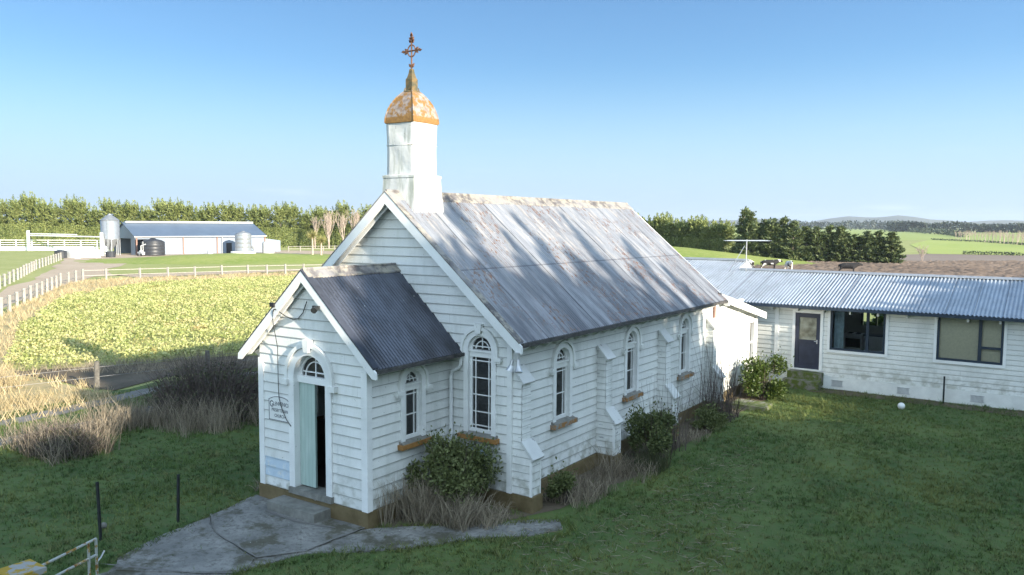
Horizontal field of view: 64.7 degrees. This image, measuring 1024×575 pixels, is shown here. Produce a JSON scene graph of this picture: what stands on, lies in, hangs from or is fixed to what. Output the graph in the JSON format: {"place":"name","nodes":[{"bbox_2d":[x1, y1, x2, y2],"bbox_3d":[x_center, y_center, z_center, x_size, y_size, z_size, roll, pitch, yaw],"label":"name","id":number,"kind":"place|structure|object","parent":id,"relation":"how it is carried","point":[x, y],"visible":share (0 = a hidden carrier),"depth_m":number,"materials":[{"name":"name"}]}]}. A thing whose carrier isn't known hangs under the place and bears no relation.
{"place":"outdoors","nodes":[
{"label":"outdoors","id":0,"kind":"place"},
{"bbox_2d":[14,355,259,389],"bbox_3d":[-4.736,3.058,37.745,31.808,0.001,5.925,-2,5,-29],"label":"bare soil strip","id":1,"kind":"object","parent":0,"point":[119,381],"visible":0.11,"depth_m":31.82,"materials":[{"name":"brown soil"}]},
{"bbox_2d":[18,352,257,373],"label":"verge grass","id":2,"kind":"structure","parent":1,"relation":"on","point":[117,365],"depth_m":33.40,"materials":[{"name":"plant"}]},
{"bbox_2d":[2,274,295,370],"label":"crop field","id":3,"kind":"structure","parent":0,"point":[82,362],"depth_m":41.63,"materials":[{"name":"green plant"}]},
{"bbox_2d":[0,271,297,424],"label":"dry grass verge","id":4,"kind":"structure","parent":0,"point":[33,385],"depth_m":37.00,"materials":[{"name":"beige plant"}]},
{"bbox_2d":[0,358,26,391],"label":"reed clump","id":5,"kind":"object","parent":4,"relation":"on","point":[3,375],"visible":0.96,"depth_m":29.26,"materials":[{"name":"beige plant"}]},
{"bbox_2d":[0,377,126,418],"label":"verge grass","id":6,"kind":"structure","parent":4,"relation":"on","point":[16,396],"depth_m":26.92,"materials":[{"name":"beige plant"}]},
{"bbox_2d":[0,263,322,315],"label":"farm fence","id":7,"kind":"object","parent":4,"relation":"on","point":[23,298],"visible":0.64,"depth_m":76.00,"materials":[{"name":"white wood"}]},
{"bbox_2d":[0,257,298,305],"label":"farm track","id":8,"kind":"structure","parent":0,"point":[66,265],"depth_m":94.27,"materials":[{"name":"beige gravel"}]},
{"bbox_2d":[116,517,253,572],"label":"concrete path","id":9,"kind":"structure","parent":0,"point":[184,545],"depth_m":14.56,"materials":[{"name":"grey concrete"}]},
{"bbox_2d":[114,221,279,254],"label":"barn","id":10,"kind":"structure","parent":0,"point":[189,237],"depth_m":155.31,"materials":[{"name":"white metal"}]},
{"bbox_2d":[77,253,329,264],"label":"grass mound","id":11,"kind":"object","parent":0,"point":[243,258],"depth_m":123.09,"materials":[{"name":"green plant"}]},
{"bbox_2d":[101,250,332,257],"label":"farm yard","id":12,"kind":"structure","parent":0,"point":[280,251],"depth_m":158.77,"materials":[{"name":"beige gravel"}]},
{"bbox_2d":[100,214,120,255],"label":"feed silo","id":13,"kind":"object","parent":12,"relation":"on","point":[110,226],"visible":0.94,"depth_m":143.68,"materials":[{"name":"metal"}]},
{"bbox_2d":[141,238,164,255],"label":"water tank","id":14,"kind":"object","parent":12,"relation":"on","point":[153,247],"visible":0.88,"depth_m":144.27,"materials":[{"name":"grey metal"}]},
{"bbox_2d":[231,231,259,252],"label":"milk tank","id":15,"kind":"object","parent":12,"relation":"on","point":[242,241],"visible":0.94,"depth_m":153.19,"materials":[{"name":"white metal"}]},
{"bbox_2d":[210,494,363,557],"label":"concrete path","id":16,"kind":"structure","parent":0,"point":[238,521],"depth_m":15.74,"materials":[{"name":"grey concrete"}]},
{"bbox_2d":[108,519,478,574],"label":"concrete path","id":17,"kind":"structure","parent":0,"point":[252,565],"depth_m":14.41,"materials":[{"name":"grey concrete"}]},
{"bbox_2d":[310,525,464,552],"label":"concrete path","id":18,"kind":"structure","parent":0,"point":[371,538],"depth_m":15.38,"materials":[{"name":"grey concrete"}]},
{"bbox_2d":[0,222,1015,392],"bbox_3d":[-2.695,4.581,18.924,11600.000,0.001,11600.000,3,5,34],"label":"ground","id":19,"kind":"structure","parent":0,"point":[10,260],"depth_m":110.48,"materials":[{"name":"green plant"}]},
{"bbox_2d":[0,199,15,245],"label":"shelter belt tree","id":20,"kind":"object","parent":19,"relation":"on","point":[3,210],"visible":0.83,"depth_m":197.27,"materials":[{"name":"green plant"}]},
{"bbox_2d":[4,194,25,245],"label":"shelter belt tree","id":21,"kind":"object","parent":19,"relation":"on","point":[15,212],"visible":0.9,"depth_m":196.94,"materials":[{"name":"green plant"}]},
{"bbox_2d":[18,191,39,245],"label":"shelter belt tree","id":22,"kind":"object","parent":19,"relation":"on","point":[28,204],"visible":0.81,"depth_m":197.49,"materials":[{"name":"green plant"}]},
{"bbox_2d":[0,253,61,288],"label":"farm fence","id":23,"kind":"object","parent":19,"relation":"on","point":[23,270],"visible":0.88,"depth_m":91.51,"materials":[{"name":"white wood"}]},
{"bbox_2d":[31,197,54,245],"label":"shelter belt tree","id":24,"kind":"object","parent":19,"relation":"on","point":[39,210],"visible":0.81,"depth_m":196.46,"materials":[{"name":"green plant"}]},
{"bbox_2d":[0,230,106,255],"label":"cattle yard","id":25,"kind":"structure","parent":19,"relation":"on","point":[28,244],"depth_m":167.39,"materials":[{"name":"white wood"}]},
{"bbox_2d":[42,202,66,245],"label":"shelter belt tree","id":26,"kind":"object","parent":19,"relation":"on","point":[55,212],"visible":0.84,"depth_m":196.88,"materials":[{"name":"green plant"}]},
{"bbox_2d":[58,194,79,245],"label":"shelter belt tree","id":27,"kind":"object","parent":19,"relation":"on","point":[67,214],"visible":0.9,"depth_m":197.09,"materials":[{"name":"green plant"}]},
{"bbox_2d":[69,197,91,245],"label":"shelter belt tree","id":28,"kind":"object","parent":19,"relation":"on","point":[80,211],"visible":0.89,"depth_m":197.35,"materials":[{"name":"green plant"}]},
{"bbox_2d":[66,250,100,257],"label":"concrete trough","id":29,"kind":"object","parent":19,"relation":"on","point":[83,253],"visible":0.83,"depth_m":135.53,"materials":[{"name":"white concrete"}]},
{"bbox_2d":[84,205,101,245],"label":"shelter belt tree","id":30,"kind":"object","parent":19,"relation":"on","point":[91,227],"visible":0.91,"depth_m":196.98,"materials":[{"name":"green plant"}]},
{"bbox_2d":[96,197,118,244],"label":"shelter belt tree","id":31,"kind":"object","parent":19,"relation":"on","point":[107,208],"visible":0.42,"depth_m":197.98,"materials":[{"name":"green plant"}]},
{"bbox_2d":[122,200,143,221],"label":"shelter belt tree","id":32,"kind":"object","parent":19,"relation":"on","point":[132,211],"visible":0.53,"depth_m":198.07,"materials":[{"name":"green plant"}]},
{"bbox_2d":[149,198,171,220],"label":"shelter belt tree","id":33,"kind":"object","parent":19,"relation":"on","point":[158,208],"visible":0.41,"depth_m":197.72,"materials":[{"name":"green plant"}]},
{"bbox_2d":[163,196,183,220],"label":"shelter belt tree","id":34,"kind":"object","parent":19,"relation":"on","point":[173,213],"visible":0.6,"depth_m":198.12,"materials":[{"name":"green plant"}]},
{"bbox_2d":[201,201,220,221],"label":"shelter belt tree","id":35,"kind":"object","parent":19,"relation":"on","point":[213,211],"visible":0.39,"depth_m":198.17,"materials":[{"name":"green plant"}]},
{"bbox_2d":[253,204,274,238],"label":"shelter belt tree","id":36,"kind":"object","parent":19,"relation":"on","point":[266,219],"visible":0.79,"depth_m":198.09,"materials":[{"name":"green plant"}]},
{"bbox_2d":[270,201,288,246],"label":"shelter belt tree","id":37,"kind":"object","parent":19,"relation":"on","point":[278,232],"visible":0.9,"depth_m":198.15,"materials":[{"name":"green plant"}]},
{"bbox_2d":[282,201,303,246],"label":"shelter belt tree","id":38,"kind":"object","parent":19,"relation":"on","point":[292,213],"visible":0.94,"depth_m":198.60,"materials":[{"name":"green plant"}]},
{"bbox_2d":[295,209,313,246],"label":"shelter belt tree","id":39,"kind":"object","parent":19,"relation":"on","point":[305,218],"visible":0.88,"depth_m":198.21,"materials":[{"name":"green plant"}]},
{"bbox_2d":[308,205,326,247],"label":"shelter belt tree","id":40,"kind":"object","parent":19,"relation":"on","point":[318,212],"visible":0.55,"depth_m":198.25,"materials":[{"name":"green plant"}]},
{"bbox_2d":[320,206,340,247],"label":"shelter belt tree","id":41,"kind":"object","parent":19,"relation":"on","point":[333,238],"visible":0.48,"depth_m":198.16,"materials":[{"name":"green plant"}]},
{"bbox_2d":[334,200,352,246],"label":"shelter belt tree","id":42,"kind":"object","parent":19,"relation":"on","point":[340,209],"visible":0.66,"depth_m":198.56,"materials":[{"name":"green plant"}]},
{"bbox_2d":[733,210,761,255],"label":"dark conifer","id":43,"kind":"object","parent":19,"relation":"on","point":[750,226],"visible":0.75,"depth_m":137.45,"materials":[{"name":"green plant"}]},
{"bbox_2d":[853,230,879,262],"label":"dark conifer","id":44,"kind":"object","parent":19,"relation":"on","point":[867,247],"visible":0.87,"depth_m":130.23,"materials":[{"name":"green plant"}]},
{"bbox_2d":[861,230,891,262],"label":"dark conifer","id":45,"kind":"object","parent":19,"relation":"on","point":[879,239],"visible":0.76,"depth_m":129.57,"materials":[{"name":"green plant"}]},
{"bbox_2d":[878,231,906,262],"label":"dark conifer","id":46,"kind":"object","parent":19,"relation":"on","point":[894,248],"visible":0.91,"depth_m":128.68,"materials":[{"name":"green plant"}]},
{"bbox_2d":[0,366,1023,574],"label":"lawn","id":47,"kind":"structure","parent":0,"point":[910,538],"depth_m":17.11,"materials":[{"name":"green plant"}]},
{"bbox_2d":[0,559,46,574],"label":"gatepost","id":48,"kind":"object","parent":47,"relation":"on","point":[29,567],"visible":1,"depth_m":11.51,"materials":[{"name":"concrete"}]},
{"bbox_2d":[42,538,104,574],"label":"metal gate","id":49,"kind":"structure","parent":48,"relation":"attached to","point":[89,557],"depth_m":12.65,"materials":[{"name":"paint"}]},
{"bbox_2d":[0,408,126,465],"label":"thicket","id":50,"kind":"object","parent":47,"relation":"on","point":[57,441],"visible":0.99,"depth_m":20.97,"materials":[{"name":"beige plant"}]},
{"bbox_2d":[69,391,154,436],"bbox_3d":[-11.622,3.577,23.502,2.691,1.095,2.176,3,5,34],"label":"grass clump","id":51,"kind":"object","parent":47,"relation":"on","point":[114,424],"visible":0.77,"depth_m":23.33,"materials":[{"name":"plant"}]},
{"bbox_2d":[0,372,255,425],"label":"gravel wheel track","id":52,"kind":"structure","parent":47,"relation":"on","point":[72,409],"depth_m":25.88,"materials":[{"name":"grey gravel"}]},
{"bbox_2d":[108,329,258,437],"bbox_3d":[-9.498,2.664,25.238,6.134,2.734,5.200,3,5,34],"label":"bramble thicket","id":53,"kind":"object","parent":47,"relation":"on","point":[194,402],"visible":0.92,"depth_m":24.39,"materials":[{"name":"brown plant"}]},
{"bbox_2d":[51,491,582,574],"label":"path edge grass","id":54,"kind":"structure","parent":47,"relation":"on","point":[536,538],"depth_m":15.30,"materials":[{"name":"green plant"}]},
{"bbox_2d":[238,90,766,528],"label":"church","id":55,"kind":"structure","parent":47,"relation":"on","point":[427,295],"depth_m":17.90,"materials":[{"name":"wood"}]},
{"bbox_2d":[269,396,288,422],"bbox_3d":[-4.931,2.578,17.158,0.710,0.545,0.024,3,5,34],"label":"church sign","id":56,"kind":"object","parent":55,"relation":"attached to","point":[276,412],"visible":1,"depth_m":17.17,"materials":[{"name":"white wood"}]},
{"bbox_2d":[299,382,317,487],"bbox_3d":[-4.261,3.075,16.912,0.470,2.200,0.045,3,5,34],"label":"door","id":57,"kind":"structure","parent":55,"relation":"in","point":[308,396],"depth_m":16.88,"materials":[{"name":"green paint"}]},
{"bbox_2d":[280,339,337,496],"bbox_3d":[-4.122,2.694,16.675,1.600,3.280,0.340,3,5,34],"label":"doorway","id":58,"kind":"structure","parent":55,"relation":"in","point":[306,362],"depth_m":16.74,"materials":[{"name":"white paint"}]},
{"bbox_2d":[316,385,323,419],"bbox_3d":[-4.719,2.248,18.623,0.260,1.775,1.090,3,5,34],"label":"window","id":59,"kind":"structure","parent":55,"relation":"in","point":[319,389],"depth_m":18.81,"materials":[{"name":"glass"}]},
{"bbox_2d":[401,32,421,92],"bbox_3d":[-2.316,-5.166,18.629,0.620,1.416,0.311,3,5,34],"label":"cross finial","id":60,"kind":"object","parent":55,"relation":"on","point":[411,82],"visible":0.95,"depth_m":18.60,"materials":[{"name":"metal"}]},
{"bbox_2d":[394,365,432,450],"bbox_3d":[-2.060,2.407,16.804,0.260,1.775,1.090,3,5,34],"label":"window","id":61,"kind":"structure","parent":55,"relation":"in","point":[413,384],"depth_m":16.90,"materials":[{"name":"white glass"}]},
{"bbox_2d":[457,323,502,444],"bbox_3d":[-0.688,2.030,17.327,1.190,2.520,0.260,3,5,34],"label":"window","id":62,"kind":"structure","parent":55,"relation":"in","point":[480,347],"depth_m":17.41,"materials":[{"name":"white glass"}]},
{"bbox_2d":[549,339,578,429],"bbox_3d":[1.161,2.186,18.583,0.260,1.995,1.170,3,5,34],"label":"window","id":63,"kind":"structure","parent":55,"relation":"in","point":[563,360],"depth_m":18.72,"materials":[{"name":"white glass"}]},
{"bbox_2d":[621,324,643,401],"bbox_3d":[3.188,1.966,21.526,0.260,1.995,1.170,3,5,34],"label":"window","id":64,"kind":"structure","parent":55,"relation":"in","point":[632,342],"depth_m":21.68,"materials":[{"name":"white glass"}]},
{"bbox_2d":[677,312,694,379],"bbox_3d":[5.237,1.744,24.502,0.260,1.995,1.170,3,5,34],"label":"window","id":65,"kind":"structure","parent":55,"relation":"in","point":[685,328],"depth_m":24.67,"materials":[{"name":"white glass"}]},
{"bbox_2d":[374,393,770,527],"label":"garden soil","id":66,"kind":"structure","parent":47,"relation":"on","point":[548,505],"depth_m":19.22,"materials":[{"name":"brown soil"}]},
{"bbox_2d":[373,420,513,532],"bbox_3d":[-1.344,3.781,16.436,3.006,1.936,2.395,1,5,11],"label":"porch shrub","id":67,"kind":"object","parent":66,"relation":"on","point":[451,489],"visible":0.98,"depth_m":16.34,"materials":[{"name":"green plant"}]},
{"bbox_2d":[541,457,619,507],"bbox_3d":[1.423,4.148,17.831,1.484,0.994,1.964,3,5,34],"label":"corner shrub","id":68,"kind":"object","parent":66,"relation":"on","point":[564,481],"visible":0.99,"depth_m":17.42,"materials":[{"name":"green plant"}]},
{"bbox_2d":[577,442,635,483],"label":"dead stalks","id":69,"kind":"object","parent":66,"relation":"on","point":[606,461],"visible":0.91,"depth_m":19.20,"materials":[{"name":"brown plant"}]},
{"bbox_2d":[604,364,695,482],"bbox_3d":[3.426,3.257,20.366,1.660,2.396,3.901,2,5,23],"label":"bush","id":70,"kind":"object","parent":66,"relation":"on","point":[658,436],"visible":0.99,"depth_m":20.44,"materials":[{"name":"green plant"}]},
{"bbox_2d":[687,399,734,431],"bbox_3d":[5.849,3.738,23.990,1.290,0.902,1.441,3,5,34],"label":"shrub","id":71,"kind":"object","parent":66,"relation":"on","point":[714,419],"visible":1,"depth_m":23.81,"materials":[{"name":"green plant"}]},
{"bbox_2d":[680,325,769,421],"bbox_3d":[6.466,2.587,25.030,2.919,3.035,3.333,1,5,3],"label":"cane bush","id":72,"kind":"object","parent":66,"relation":"on","point":[728,404],"visible":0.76,"depth_m":24.88,"materials":[{"name":"plant"}]},
{"bbox_2d":[737,346,794,400],"bbox_3d":[8.714,2.970,27.866,1.912,1.905,2.156,3,5,34],"label":"laurel shrub","id":73,"kind":"object","parent":66,"relation":"on","point":[757,383],"visible":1,"depth_m":27.73,"materials":[{"name":"green plant"}]},
{"bbox_2d":[497,434,768,574],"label":"straw litter","id":74,"kind":"object","parent":47,"relation":"on","point":[592,532],"visible":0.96,"depth_m":15.80,"materials":[{"name":"green plant"}]},
{"bbox_2d":[732,399,772,412],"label":"mossy slab","id":75,"kind":"structure","parent":47,"relation":"on","point":[754,405],"depth_m":26.48,"materials":[{"name":"concrete"}]},
{"bbox_2d":[782,369,823,390],"bbox_3d":[10.822,3.493,30.064,1.290,0.680,0.753,3,5,34],"label":"doorstep","id":76,"kind":"object","parent":47,"relation":"on","point":[803,380],"visible":0.75,"depth_m":29.88,"materials":[{"name":"concrete"}]},
{"bbox_2d":[683,257,1023,410],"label":"house","id":77,"kind":"structure","parent":47,"relation":"on","point":[800,307],"depth_m":29.26,"materials":[{"name":"metal"}]},
{"bbox_2d":[794,312,820,369],"bbox_3d":[11.075,2.002,30.286,0.910,2.100,0.133,3,5,34],"label":"door","id":78,"kind":"structure","parent":77,"relation":"in","point":[807,325],"depth_m":30.31,"materials":[{"name":"grey paint"}]},
{"bbox_2d":[834,311,844,347],"bbox_3d":[12.109,1.633,29.895,0.340,1.630,0.060,3,5,34],"label":"curtain","id":79,"kind":"object","parent":77,"relation":"hanging from","point":[839,330],"visible":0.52,"depth_m":29.88,"materials":[{"name":"blue fabric"}]},
{"bbox_2d":[843,332,864,349],"bbox_3d":[14.328,2.340,33.819,0.720,0.890,0.663,3,5,34],"label":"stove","id":80,"kind":"object","parent":77,"relation":"in","point":[853,340],"visible":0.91,"depth_m":33.58,"materials":[{"name":"metal"}]},
{"bbox_2d":[827,310,888,356],"bbox_3d":[12.520,1.624,29.270,2.060,1.630,0.120,3,5,34],"label":"window","id":81,"kind":"structure","parent":77,"relation":"in","point":[866,352],"depth_m":29.10,"materials":[{"name":"white wood"}]},
{"bbox_2d":[863,333,882,351],"bbox_3d":[15.303,2.271,33.217,1.520,1.074,0.640,3,5,34],"label":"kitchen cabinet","id":82,"kind":"object","parent":77,"relation":"in","point":[875,342],"visible":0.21,"depth_m":33.15,"materials":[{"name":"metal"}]},
{"bbox_2d":[939,317,1001,362],"bbox_3d":[15.521,1.762,27.366,1.930,1.490,0.010,3,5,34],"label":"roller blind","id":83,"kind":"object","parent":77,"relation":"attached to","point":[958,339],"visible":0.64,"depth_m":27.40,"materials":[{"name":"beige fabric"}]},
{"bbox_2d":[933,317,1007,368],"bbox_3d":[15.450,1.809,27.266,2.150,1.650,0.120,3,5,34],"label":"window","id":84,"kind":"structure","parent":77,"relation":"in","point":[1002,364],"depth_m":27.09,"materials":[{"name":"white wood"}]},
{"bbox_2d":[810,389,1023,416],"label":"house border soil","id":85,"kind":"structure","parent":47,"relation":"on","point":[922,400],"depth_m":27.63,"materials":[{"name":"brown soil"}]},
{"bbox_2d":[462,519,561,538],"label":"concrete path","id":86,"kind":"structure","parent":0,"point":[517,528],"depth_m":15.89,"materials":[{"name":"grey concrete"}]},
{"bbox_2d":[0,0,1023,222],"label":"sky","id":87,"kind":"structure","parent":0,"point":[801,110],"materials":[{"name":"blue"}]},
{"bbox_2d":[672,246,812,265],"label":"grass hillock","id":88,"kind":"object","parent":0,"point":[687,252],"depth_m":129.88,"materials":[{"name":"green plant"}]},
{"bbox_2d":[672,217,691,247],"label":"clipped belt tree","id":89,"kind":"object","parent":88,"relation":"on","point":[681,233],"visible":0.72,"depth_m":151.89,"materials":[{"name":"green plant"}]},
{"bbox_2d":[686,214,707,248],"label":"clipped belt tree","id":90,"kind":"object","parent":88,"relation":"on","point":[695,230],"visible":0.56,"depth_m":149.84,"materials":[{"name":"green plant"}]},
{"bbox_2d":[697,221,715,249],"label":"clipped belt tree","id":91,"kind":"object","parent":88,"relation":"on","point":[705,232],"visible":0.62,"depth_m":147.62,"materials":[{"name":"green plant"}]},
{"bbox_2d":[708,218,735,251],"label":"clipped belt tree","id":92,"kind":"object","parent":88,"relation":"on","point":[724,231],"visible":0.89,"depth_m":145.62,"materials":[{"name":"green plant"}]},
{"bbox_2d":[743,388,906,424],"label":"lawn grass","id":93,"kind":"structure","parent":0,"point":[835,415],"depth_m":26.29,"materials":[{"name":"green plant"}]},
{"bbox_2d":[677,215,1023,227],"bbox_3d":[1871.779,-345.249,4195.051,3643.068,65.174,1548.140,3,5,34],"label":"distant hills","id":94,"kind":"structure","parent":0,"point":[882,219],"depth_m":4180.82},
{"bbox_2d":[733,227,1023,244],"bbox_3d":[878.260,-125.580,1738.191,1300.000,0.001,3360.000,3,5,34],"label":"field","id":95,"kind":"structure","parent":0,"point":[904,235],"depth_m":489.47,"materials":[{"name":"green plant"}]},
{"bbox_2d":[780,219,924,229],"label":"conifer wood","id":96,"kind":"object","parent":95,"relation":"on","point":[872,223],"visible":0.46,"depth_m":1348.27,"materials":[{"name":"green plant"}]},
{"bbox_2d":[848,226,952,234],"bbox_3d":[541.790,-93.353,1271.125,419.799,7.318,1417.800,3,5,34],"label":"hedgerow","id":97,"kind":"object","parent":95,"relation":"on","point":[927,230],"visible":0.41,"depth_m":690.75,"materials":[{"name":"green plant"}]},
{"bbox_2d":[883,221,1023,232],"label":"conifer wood","id":98,"kind":"object","parent":95,"relation":"on","point":[1009,227],"visible":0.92,"depth_m":843.31,"materials":[{"name":"green plant"}]},
{"bbox_2d":[753,260,1023,277],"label":"ploughed field","id":99,"kind":"structure","parent":0,"point":[1010,268],"depth_m":113.94,"materials":[{"name":"soil"}]},
{"bbox_2d":[841,234,865,261],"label":"dark conifer","id":100,"kind":"object","parent":99,"relation":"on","point":[854,242],"visible":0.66,"depth_m":131.11,"materials":[{"name":"green plant"}]},
{"bbox_2d":[900,254,1023,260],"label":"harrowed field","id":101,"kind":"structure","parent":0,"point":[935,257],"depth_m":157.22,"materials":[{"name":"soil"}]},
{"bbox_2d":[757,217,782,258],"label":"dark conifer","id":102,"kind":"object","parent":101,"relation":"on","point":[769,231],"visible":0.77,"depth_m":135.93,"materials":[{"name":"green plant"}]},
{"bbox_2d":[769,215,791,258],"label":"dark conifer","id":103,"kind":"object","parent":101,"relation":"on","point":[783,221],"visible":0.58,"depth_m":135.31,"materials":[{"name":"green plant"}]},
{"bbox_2d":[776,220,808,260],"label":"dark conifer","id":104,"kind":"object","parent":101,"relation":"on","point":[789,252],"visible":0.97,"depth_m":133.90,"materials":[{"name":"green plant"}]},
{"bbox_2d":[793,225,815,260],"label":"dark conifer","id":105,"kind":"object","parent":101,"relation":"on","point":[806,232],"visible":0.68,"depth_m":133.73,"materials":[{"name":"green plant"}]},
{"bbox_2d":[806,226,829,260],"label":"dark conifer","id":106,"kind":"object","parent":101,"relation":"on","point":[817,238],"visible":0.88,"depth_m":132.88,"materials":[{"name":"green plant"}]},
{"bbox_2d":[816,224,842,261],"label":"dark conifer","id":107,"kind":"object","parent":101,"relation":"on","point":[829,234],"visible":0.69,"depth_m":132.70,"materials":[{"name":"green plant"}]},
{"bbox_2d":[827,225,852,261],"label":"dark conifer","id":108,"kind":"object","parent":101,"relation":"on","point":[840,237],"visible":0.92,"depth_m":131.58,"materials":[{"name":"green plant"}]},
{"bbox_2d":[910,240,1023,254],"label":"green field","id":109,"kind":"structure","parent":0,"point":[945,247],"depth_m":233.75,"materials":[{"name":"green plant"}]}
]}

